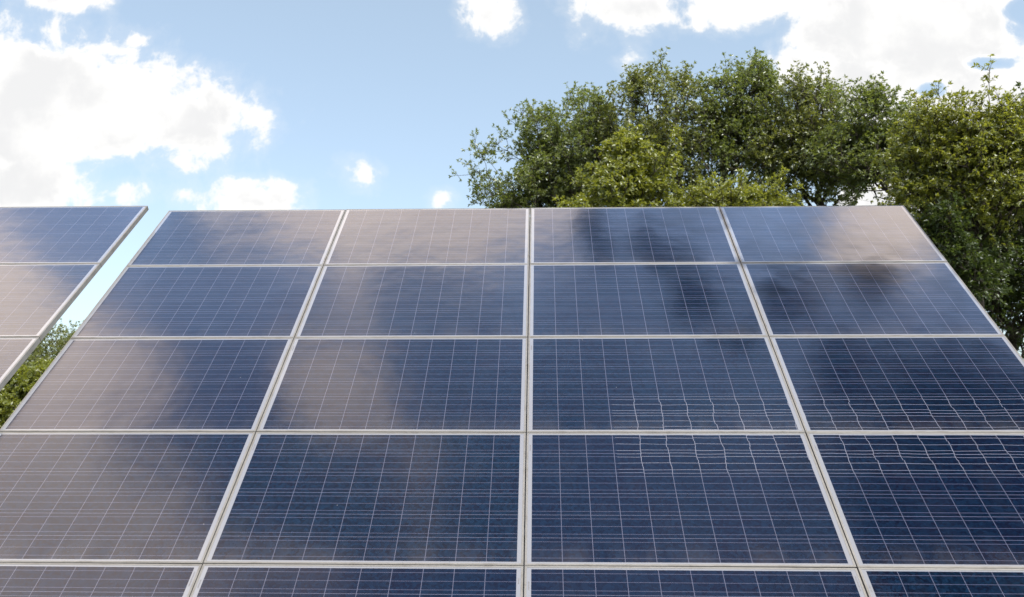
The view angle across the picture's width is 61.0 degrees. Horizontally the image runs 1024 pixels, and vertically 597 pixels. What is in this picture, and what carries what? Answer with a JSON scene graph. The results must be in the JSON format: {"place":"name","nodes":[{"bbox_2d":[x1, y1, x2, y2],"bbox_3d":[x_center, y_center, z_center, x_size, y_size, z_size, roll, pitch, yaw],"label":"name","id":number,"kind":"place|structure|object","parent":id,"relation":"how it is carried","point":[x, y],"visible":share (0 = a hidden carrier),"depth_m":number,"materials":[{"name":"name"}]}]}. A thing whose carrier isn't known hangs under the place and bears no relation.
{"place":"outdoors","nodes":[
{"label":"outdoors","id":0,"kind":"place"},
{"bbox_2d":[0,0,1023,356],"label":"sky","id":1,"kind":"structure","parent":0,"point":[163,106],"materials":[{"name":"blue"}]},
{"bbox_3d":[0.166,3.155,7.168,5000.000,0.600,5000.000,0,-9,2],"label":"ground","id":2,"kind":"structure","parent":0,"visible":0},
{"bbox_2d":[0,357,53,427],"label":"broadleaf tree","id":3,"kind":"object","parent":2,"relation":"on","point":[18,386],"visible":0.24,"depth_m":21.36,"materials":[{"name":"green plant"}]},
{"bbox_2d":[22,318,83,367],"bbox_3d":[-17.883,3.953,33.685,6.822,6.368,5.258,4,-10,-21],"label":"broadleaf tree","id":4,"kind":"object","parent":2,"relation":"on","point":[37,354],"visible":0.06,"depth_m":33.06,"materials":[{"name":"green plant"}]},
{"bbox_2d":[523,230,529,596],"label":"mounting rack","id":5,"kind":"object","parent":2,"relation":"on","point":[526,426],"visible":0.01,"depth_m":5.40,"materials":[{"name":"metal"}]},
{"bbox_2d":[0,563,202,596],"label":"solar panel","id":6,"kind":"object","parent":5,"relation":"attached to","point":[86,580],"visible":0.99,"depth_m":4.43,"materials":[{"name":"blue"}]},
{"bbox_2d":[0,432,255,564],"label":"solar panel","id":7,"kind":"object","parent":5,"relation":"attached to","point":[123,497],"visible":0.97,"depth_m":4.93,"materials":[{"name":"blue"}]},
{"bbox_2d":[0,338,293,432],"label":"solar panel","id":8,"kind":"object","parent":5,"relation":"attached to","point":[154,385],"visible":0.99,"depth_m":5.75,"materials":[{"name":"blue"}]},
{"bbox_2d":[71,265,322,338],"bbox_3d":[-2.349,0.023,6.639,1.617,0.040,1.002,0,33,2],"label":"solar panel","id":9,"kind":"object","parent":5,"relation":"attached to","point":[260,301],"visible":0.95,"depth_m":6.59,"materials":[{"name":"blue"}]},
{"bbox_2d":[127,209,345,265],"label":"solar panel","id":10,"kind":"object","parent":5,"relation":"attached to","point":[231,237],"visible":0.98,"depth_m":7.43,"materials":[{"name":"blue"}]},
{"bbox_2d":[190,564,522,596],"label":"solar panel","id":11,"kind":"object","parent":5,"relation":"attached to","point":[266,580],"visible":1,"depth_m":4.38,"materials":[{"name":"blue"}]},
{"bbox_2d":[204,432,525,567],"bbox_3d":[-0.757,1.109,4.905,1.658,0.040,1.008,0,33,2],"label":"solar panel","id":12,"kind":"object","parent":5,"relation":"attached to","point":[389,498],"visible":0.99,"depth_m":4.84,"materials":[{"name":"blue"}]},
{"bbox_2d":[257,337,527,432],"bbox_3d":[-0.732,0.562,5.747,1.658,0.041,0.992,0,33,2],"label":"solar panel","id":13,"kind":"object","parent":5,"relation":"attached to","point":[419,384],"visible":0.98,"depth_m":5.69,"materials":[{"name":"blue"}]},
{"bbox_2d":[295,264,528,339],"bbox_3d":[-0.706,0.016,6.585,1.658,0.040,1.002,0,33,2],"label":"solar panel","id":14,"kind":"object","parent":5,"relation":"attached to","point":[441,300],"visible":0.98,"depth_m":6.54,"materials":[{"name":"blue"}]},
{"bbox_2d":[324,208,529,264],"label":"solar panel","id":15,"kind":"object","parent":5,"relation":"attached to","point":[431,236],"visible":0.98,"depth_m":7.38,"materials":[{"name":"blue"}]},
{"bbox_2d":[530,207,739,263],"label":"solar panel","id":16,"kind":"object","parent":5,"relation":"attached to","point":[603,235],"visible":0.96,"depth_m":7.32,"materials":[{"name":"blue"}]},
{"bbox_2d":[528,263,767,336],"bbox_3d":[0.967,0.009,6.530,1.677,0.041,1.002,0,33,2],"label":"solar panel","id":17,"kind":"object","parent":5,"relation":"attached to","point":[648,300],"visible":0.97,"depth_m":6.48,"materials":[{"name":"blue"}]},
{"bbox_2d":[527,336,804,432],"bbox_3d":[0.942,0.555,5.691,1.677,0.041,0.992,0,33,2],"label":"solar panel","id":18,"kind":"object","parent":5,"relation":"attached to","point":[718,384],"visible":0.98,"depth_m":5.63,"materials":[{"name":"blue"}]},
{"bbox_2d":[525,433,855,567],"bbox_3d":[0.916,1.102,4.850,1.677,0.041,1.008,0,33,2],"label":"solar panel","id":19,"kind":"object","parent":5,"relation":"attached to","point":[689,499],"visible":0.98,"depth_m":4.78,"materials":[{"name":"blue"}]},
{"bbox_2d":[524,566,866,596],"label":"solar panel","id":20,"kind":"object","parent":5,"relation":"attached to","point":[591,581],"visible":1,"depth_m":4.34,"materials":[{"name":"blue"}]},
{"bbox_2d":[719,205,947,262],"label":"solar panel","id":21,"kind":"object","parent":5,"relation":"attached to","point":[814,234],"visible":0.98,"depth_m":7.26,"materials":[{"name":"blue"}]},
{"bbox_2d":[741,262,1004,336],"bbox_3d":[2.620,0.003,6.475,1.617,0.040,1.002,0,33,2],"label":"solar panel","id":22,"kind":"object","parent":5,"relation":"attached to","point":[870,299],"visible":0.98,"depth_m":6.43,"materials":[{"name":"blue"}]},
{"bbox_2d":[769,336,1023,433],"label":"solar panel","id":23,"kind":"object","parent":5,"relation":"attached to","point":[940,384],"visible":0.99,"depth_m":5.61,"materials":[{"name":"blue"}]},
{"bbox_2d":[806,432,1023,568],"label":"solar panel","id":24,"kind":"object","parent":5,"relation":"attached to","point":[924,500],"visible":0.99,"depth_m":4.79,"materials":[{"name":"blue"}]},
{"bbox_2d":[857,568,1023,596],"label":"solar panel","id":25,"kind":"object","parent":5,"relation":"attached to","point":[934,582],"visible":1,"depth_m":4.30,"materials":[{"name":"blue"}]},
{"bbox_2d":[448,81,627,207],"bbox_3d":[1.022,-0.427,24.494,5.948,12.141,4.824,0,-9,2],"label":"broadleaf tree","id":26,"kind":"object","parent":2,"relation":"on","point":[545,172],"visible":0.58,"depth_m":24.54,"materials":[{"name":"green plant"}]},
{"bbox_2d":[552,123,685,207],"bbox_3d":[2.415,0.387,17.767,3.264,8.442,2.624,0,-9,2],"label":"broadleaf tree","id":27,"kind":"object","parent":2,"relation":"on","point":[623,173],"visible":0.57,"depth_m":17.73,"materials":[{"name":"green plant"}]},
{"bbox_2d":[558,46,724,206],"bbox_3d":[3.652,-0.717,23.512,4.564,12.400,4.256,2,-9,-12],"label":"broadleaf tree","id":28,"kind":"object","parent":2,"relation":"on","point":[636,84],"visible":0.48,"depth_m":23.56,"materials":[{"name":"green plant"}]},
{"bbox_2d":[661,165,803,206],"bbox_3d":[4.692,0.965,18.669,3.517,7.570,2.666,4,-10,-26],"label":"broadleaf tree","id":29,"kind":"object","parent":2,"relation":"on","point":[725,194],"visible":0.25,"depth_m":18.36,"materials":[{"name":"green plant"}]},
{"bbox_2d":[669,46,811,202],"bbox_3d":[6.527,-0.757,23.662,4.137,12.492,3.928,0,-9,2],"label":"broadleaf tree","id":30,"kind":"object","parent":2,"relation":"on","point":[743,117],"visible":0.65,"depth_m":23.50,"materials":[{"name":"green plant"}]},
{"bbox_2d":[739,60,876,205],"bbox_3d":[8.014,-0.541,22.454,3.732,11.722,2.966,-5,-10,28],"label":"broadleaf tree","id":31,"kind":"object","parent":2,"relation":"on","point":[807,103],"visible":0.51,"depth_m":22.56,"materials":[{"name":"green plant"}]},
{"bbox_2d":[800,70,930,211],"bbox_3d":[8.828,-0.303,20.513,3.560,10.640,3.002,-3,-10,21],"label":"broadleaf tree","id":32,"kind":"object","parent":2,"relation":"on","point":[861,141],"visible":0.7,"depth_m":20.77,"materials":[{"name":"green plant"}]},
{"bbox_2d":[871,54,1023,308],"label":"broadleaf tree","id":33,"kind":"object","parent":2,"relation":"on","point":[983,159],"visible":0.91,"depth_m":16.03,"materials":[{"name":"green plant"}]},
{"bbox_2d":[885,81,1023,358],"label":"broadleaf tree","id":34,"kind":"object","parent":2,"relation":"on","point":[995,273],"visible":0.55,"depth_m":15.74,"materials":[{"name":"green plant"}]},
{"bbox_3d":[-4.266,0.964,5.632,1.170,3.840,3.546,0,-9,2],"label":"rack","id":35,"kind":"object","parent":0,"visible":0},
{"bbox_2d":[0,337,40,390],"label":"solar panel","id":36,"kind":"object","parent":35,"relation":"on","point":[15,352],"visible":1,"depth_m":5.86,"materials":[{"name":"blue"}]},
{"bbox_2d":[0,263,100,340],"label":"solar panel","id":37,"kind":"object","parent":35,"relation":"on","point":[37,300],"visible":1,"depth_m":6.49,"materials":[{"name":"blue"}]},
{"bbox_2d":[0,206,148,266],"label":"solar panel","id":38,"kind":"object","parent":35,"relation":"on","point":[66,235],"visible":0.98,"depth_m":7.29,"materials":[{"name":"blue"}]}
]}

